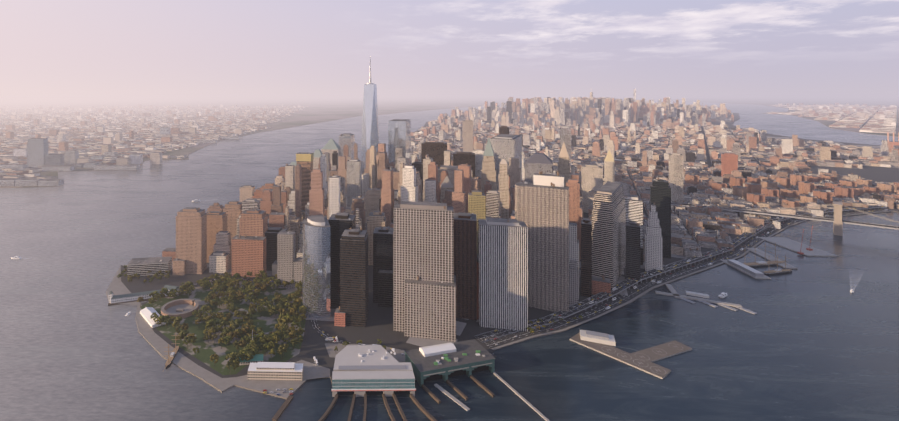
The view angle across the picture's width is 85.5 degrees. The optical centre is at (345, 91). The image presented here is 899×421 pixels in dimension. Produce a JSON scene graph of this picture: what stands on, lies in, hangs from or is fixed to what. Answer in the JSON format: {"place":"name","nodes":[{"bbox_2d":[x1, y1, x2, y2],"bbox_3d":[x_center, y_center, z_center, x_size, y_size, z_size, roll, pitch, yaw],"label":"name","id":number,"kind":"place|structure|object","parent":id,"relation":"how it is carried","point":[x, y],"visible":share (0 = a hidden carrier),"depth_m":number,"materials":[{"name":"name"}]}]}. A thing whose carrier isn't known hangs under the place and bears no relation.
{"place":"outdoors","nodes":[
{"label":"outdoors","id":0,"kind":"place"},
{"bbox_2d":[0,127,239,185],"bbox_3d":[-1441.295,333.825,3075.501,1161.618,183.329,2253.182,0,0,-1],"label":"waterfront buildings","id":1,"kind":"structure","parent":0,"point":[35,152],"depth_m":2406.01,"materials":[{"name":"grey concrete"}]},
{"bbox_2d":[118,265,170,282],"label":"trees","id":2,"kind":"object","parent":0,"point":[130,277],"visible":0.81,"depth_m":983.75,"materials":[{"name":"green plant"}]},
{"bbox_2d":[140,278,305,374],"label":"park ground","id":3,"kind":"structure","parent":0,"point":[266,321],"depth_m":785.38,"materials":[{"name":"green plant"}]},
{"bbox_2d":[161,299,198,318],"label":"circular fort","id":4,"kind":"structure","parent":3,"relation":"on","point":[184,308],"depth_m":849.80,"materials":[{"name":"stone"}]},
{"bbox_2d":[137,270,306,369],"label":"trees","id":5,"kind":"object","parent":3,"relation":"on","point":[284,318],"visible":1,"depth_m":799.63,"materials":[{"name":"green plant"}]},
{"bbox_2d":[172,264,335,320],"bbox_3d":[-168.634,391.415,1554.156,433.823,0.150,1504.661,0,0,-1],"label":"pavement","id":6,"kind":"structure","parent":0,"point":[332,311],"depth_m":827.19,"materials":[{"name":"grey concrete"}]},
{"bbox_2d":[209,143,364,288],"bbox_3d":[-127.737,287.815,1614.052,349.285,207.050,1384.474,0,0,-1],"label":"city buildings","id":7,"kind":"structure","parent":6,"relation":"on","point":[278,205],"depth_m":1117.97,"materials":[{"name":"concrete"}]},
{"bbox_2d":[0,93,530,187],"bbox_3d":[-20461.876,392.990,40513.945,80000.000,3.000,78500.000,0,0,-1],"label":"distant shore land","id":8,"kind":"structure","parent":0,"point":[324,107],"depth_m":17858.35,"materials":[{"name":"grey"}]},
{"bbox_2d":[0,104,309,178],"bbox_3d":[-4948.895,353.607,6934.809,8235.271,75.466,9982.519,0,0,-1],"label":"distant city","id":9,"kind":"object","parent":8,"relation":"on","point":[63,129],"visible":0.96,"depth_m":4940.07},
{"bbox_2d":[334,339,385,350],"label":"trees","id":10,"kind":"object","parent":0,"point":[360,341],"visible":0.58,"depth_m":720.62,"materials":[{"name":"green plant"}]},
{"bbox_2d":[0,93,898,420],"bbox_3d":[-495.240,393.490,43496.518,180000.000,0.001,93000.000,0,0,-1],"label":"water","id":11,"kind":"structure","parent":0,"point":[814,339],"depth_m":773.16,"materials":[{"name":"blue liquid"}]},
{"bbox_2d":[11,199,853,315],"bbox_3d":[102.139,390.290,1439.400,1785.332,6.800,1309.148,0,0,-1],"label":"boats","id":12,"kind":"object","parent":11,"relation":"on","point":[722,295],"visible":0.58,"depth_m":925.85,"materials":[{"name":"white paint"}]},
{"bbox_2d":[27,200,861,289],"bbox_3d":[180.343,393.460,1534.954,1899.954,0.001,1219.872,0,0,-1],"label":"boat wakes","id":13,"kind":"object","parent":11,"relation":"on","point":[849,270],"visible":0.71,"depth_m":990.59,"materials":[{"name":"white liquid"}]},
{"bbox_2d":[163,225,837,378],"bbox_3d":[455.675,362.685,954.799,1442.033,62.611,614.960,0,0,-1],"label":"piers","id":14,"kind":"structure","parent":11,"relation":"on","point":[641,360],"depth_m":751.54,"materials":[{"name":"concrete"}]},
{"bbox_2d":[0,0,898,93],"label":"sky","id":15,"kind":"structure","parent":0,"point":[47,46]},
{"bbox_2d":[106,113,898,398],"bbox_3d":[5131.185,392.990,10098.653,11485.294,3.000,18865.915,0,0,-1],"label":"ground","id":16,"kind":"structure","parent":0,"point":[380,323],"depth_m":823.83,"materials":[{"name":"grey concrete"}]},
{"bbox_2d":[108,285,302,420],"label":"pier buildings","id":17,"kind":"structure","parent":16,"relation":"on","point":[259,369],"depth_m":653.59,"materials":[{"name":"sandstone"},{"name":"white paint"},{"name":"concrete"}]},
{"bbox_2d":[106,266,329,397],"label":"promenade paving","id":18,"kind":"structure","parent":16,"relation":"on","point":[117,286],"depth_m":664.54,"materials":[{"name":"grey concrete"}]},
{"bbox_2d":[361,59,378,183],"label":"skyscraper","id":19,"kind":"structure","parent":16,"relation":"on","point":[370,133],"depth_m":1966.51,"materials":[{"name":"blue glass"}]},
{"bbox_2d":[318,345,436,420],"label":"ferry terminal","id":20,"kind":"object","parent":16,"relation":"on","point":[359,370],"visible":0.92,"depth_m":615.74,"materials":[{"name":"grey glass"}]},
{"bbox_2d":[127,119,737,341],"bbox_3d":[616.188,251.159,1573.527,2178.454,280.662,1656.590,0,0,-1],"label":"skyscrapers","id":21,"kind":"structure","parent":16,"relation":"on","point":[439,268],"depth_m":863.93,"materials":[{"name":"concrete"}]},
{"bbox_2d":[404,339,549,420],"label":"ferry terminal","id":22,"kind":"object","parent":16,"relation":"on","point":[445,361],"depth_m":655.46,"materials":[{"name":"grey concrete"}]},
{"bbox_2d":[181,205,894,356],"bbox_3d":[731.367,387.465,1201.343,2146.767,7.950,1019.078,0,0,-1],"label":"road surfaces","id":23,"kind":"object","parent":16,"relation":"on","point":[649,286],"visible":0.58,"depth_m":908.36,"materials":[{"name":"grey asphalt"}]},
{"bbox_2d":[325,343,404,361],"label":"plaza","id":24,"kind":"structure","parent":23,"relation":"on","point":[398,356],"depth_m":715.69,"materials":[{"name":"grey concrete"}]},
{"bbox_2d":[196,206,872,345],"bbox_3d":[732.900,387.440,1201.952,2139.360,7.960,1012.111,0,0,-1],"label":"road markings","id":25,"kind":"object","parent":23,"relation":"on","point":[603,295],"visible":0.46,"depth_m":878.23,"materials":[{"name":"white paint"}]},
{"bbox_2d":[263,205,887,394],"bbox_3d":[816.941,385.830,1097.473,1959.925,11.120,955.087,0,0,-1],"label":"vehicles","id":26,"kind":"object","parent":23,"relation":"on","point":[501,330],"visible":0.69,"depth_m":887.39,"materials":[{"name":"paint"}]},
{"bbox_2d":[428,97,733,125],"bbox_3d":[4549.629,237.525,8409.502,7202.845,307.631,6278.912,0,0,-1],"label":"distant buildings","id":27,"kind":"structure","parent":16,"relation":"on","point":[580,110],"depth_m":5588.20,"materials":[{"name":"concrete"}]},
{"bbox_2d":[362,143,898,304],"bbox_3d":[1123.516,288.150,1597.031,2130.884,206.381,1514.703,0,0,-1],"label":"city buildings","id":28,"kind":"structure","parent":16,"relation":"on","point":[398,180],"depth_m":1426.22,"materials":[{"name":"concrete"}]},
{"bbox_2d":[476,205,885,341],"bbox_3d":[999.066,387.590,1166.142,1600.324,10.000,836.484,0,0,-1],"label":"highway","id":29,"kind":"structure","parent":16,"relation":"on","point":[667,271],"depth_m":1006.00,"materials":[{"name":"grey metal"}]},
{"bbox_2d":[528,88,898,147],"bbox_3d":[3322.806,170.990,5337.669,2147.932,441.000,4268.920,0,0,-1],"label":"skyscrapers","id":30,"kind":"structure","parent":16,"relation":"on","point":[612,118],"depth_m":4825.05,"materials":[{"name":"concrete"}]},
{"bbox_2d":[643,200,898,235],"bbox_3d":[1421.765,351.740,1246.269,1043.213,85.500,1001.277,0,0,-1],"label":"suspension bridge","id":31,"kind":"structure","parent":16,"relation":"on","point":[838,221],"depth_m":1309.88,"materials":[{"name":"stone"}]},
{"bbox_2d":[685,174,898,208],"bbox_3d":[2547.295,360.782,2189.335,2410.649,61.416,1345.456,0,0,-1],"label":"city buildings","id":32,"kind":"structure","parent":16,"relation":"on","point":[766,187],"depth_m":1724.19,"materials":[{"name":"brick"}]},
{"bbox_2d":[527,315,582,332],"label":"trees","id":33,"kind":"object","parent":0,"point":[544,326],"visible":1,"depth_m":790.20,"materials":[{"name":"green plant"}]},
{"bbox_2d":[406,181,894,346],"bbox_3d":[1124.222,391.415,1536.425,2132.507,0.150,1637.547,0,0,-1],"label":"pavement","id":34,"kind":"structure","parent":0,"point":[424,342],"depth_m":772.13,"materials":[{"name":"grey concrete"}]},
{"bbox_2d":[420,130,898,168],"bbox_3d":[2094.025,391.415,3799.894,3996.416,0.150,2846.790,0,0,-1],"label":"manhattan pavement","id":35,"kind":"structure","parent":0,"point":[812,142],"depth_m":3542.49,"materials":[{"name":"grey concrete"}]},
{"bbox_2d":[387,117,898,168],"bbox_3d":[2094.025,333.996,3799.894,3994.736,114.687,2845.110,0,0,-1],"label":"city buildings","id":36,"kind":"structure","parent":35,"relation":"on","point":[594,142],"depth_m":3105.25,"materials":[{"name":"concrete"}]},
{"bbox_2d":[657,93,898,136],"bbox_3d":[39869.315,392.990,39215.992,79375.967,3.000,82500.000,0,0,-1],"label":"brooklyn ground","id":37,"kind":"structure","parent":0,"point":[842,99],"depth_m":19758.58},
{"bbox_2d":[767,103,896,132],"bbox_3d":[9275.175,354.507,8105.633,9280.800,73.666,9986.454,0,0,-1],"label":"distant buildings","id":38,"kind":"structure","parent":37,"relation":"on","point":[883,119],"depth_m":7504.27,"materials":[{"name":"concrete"}]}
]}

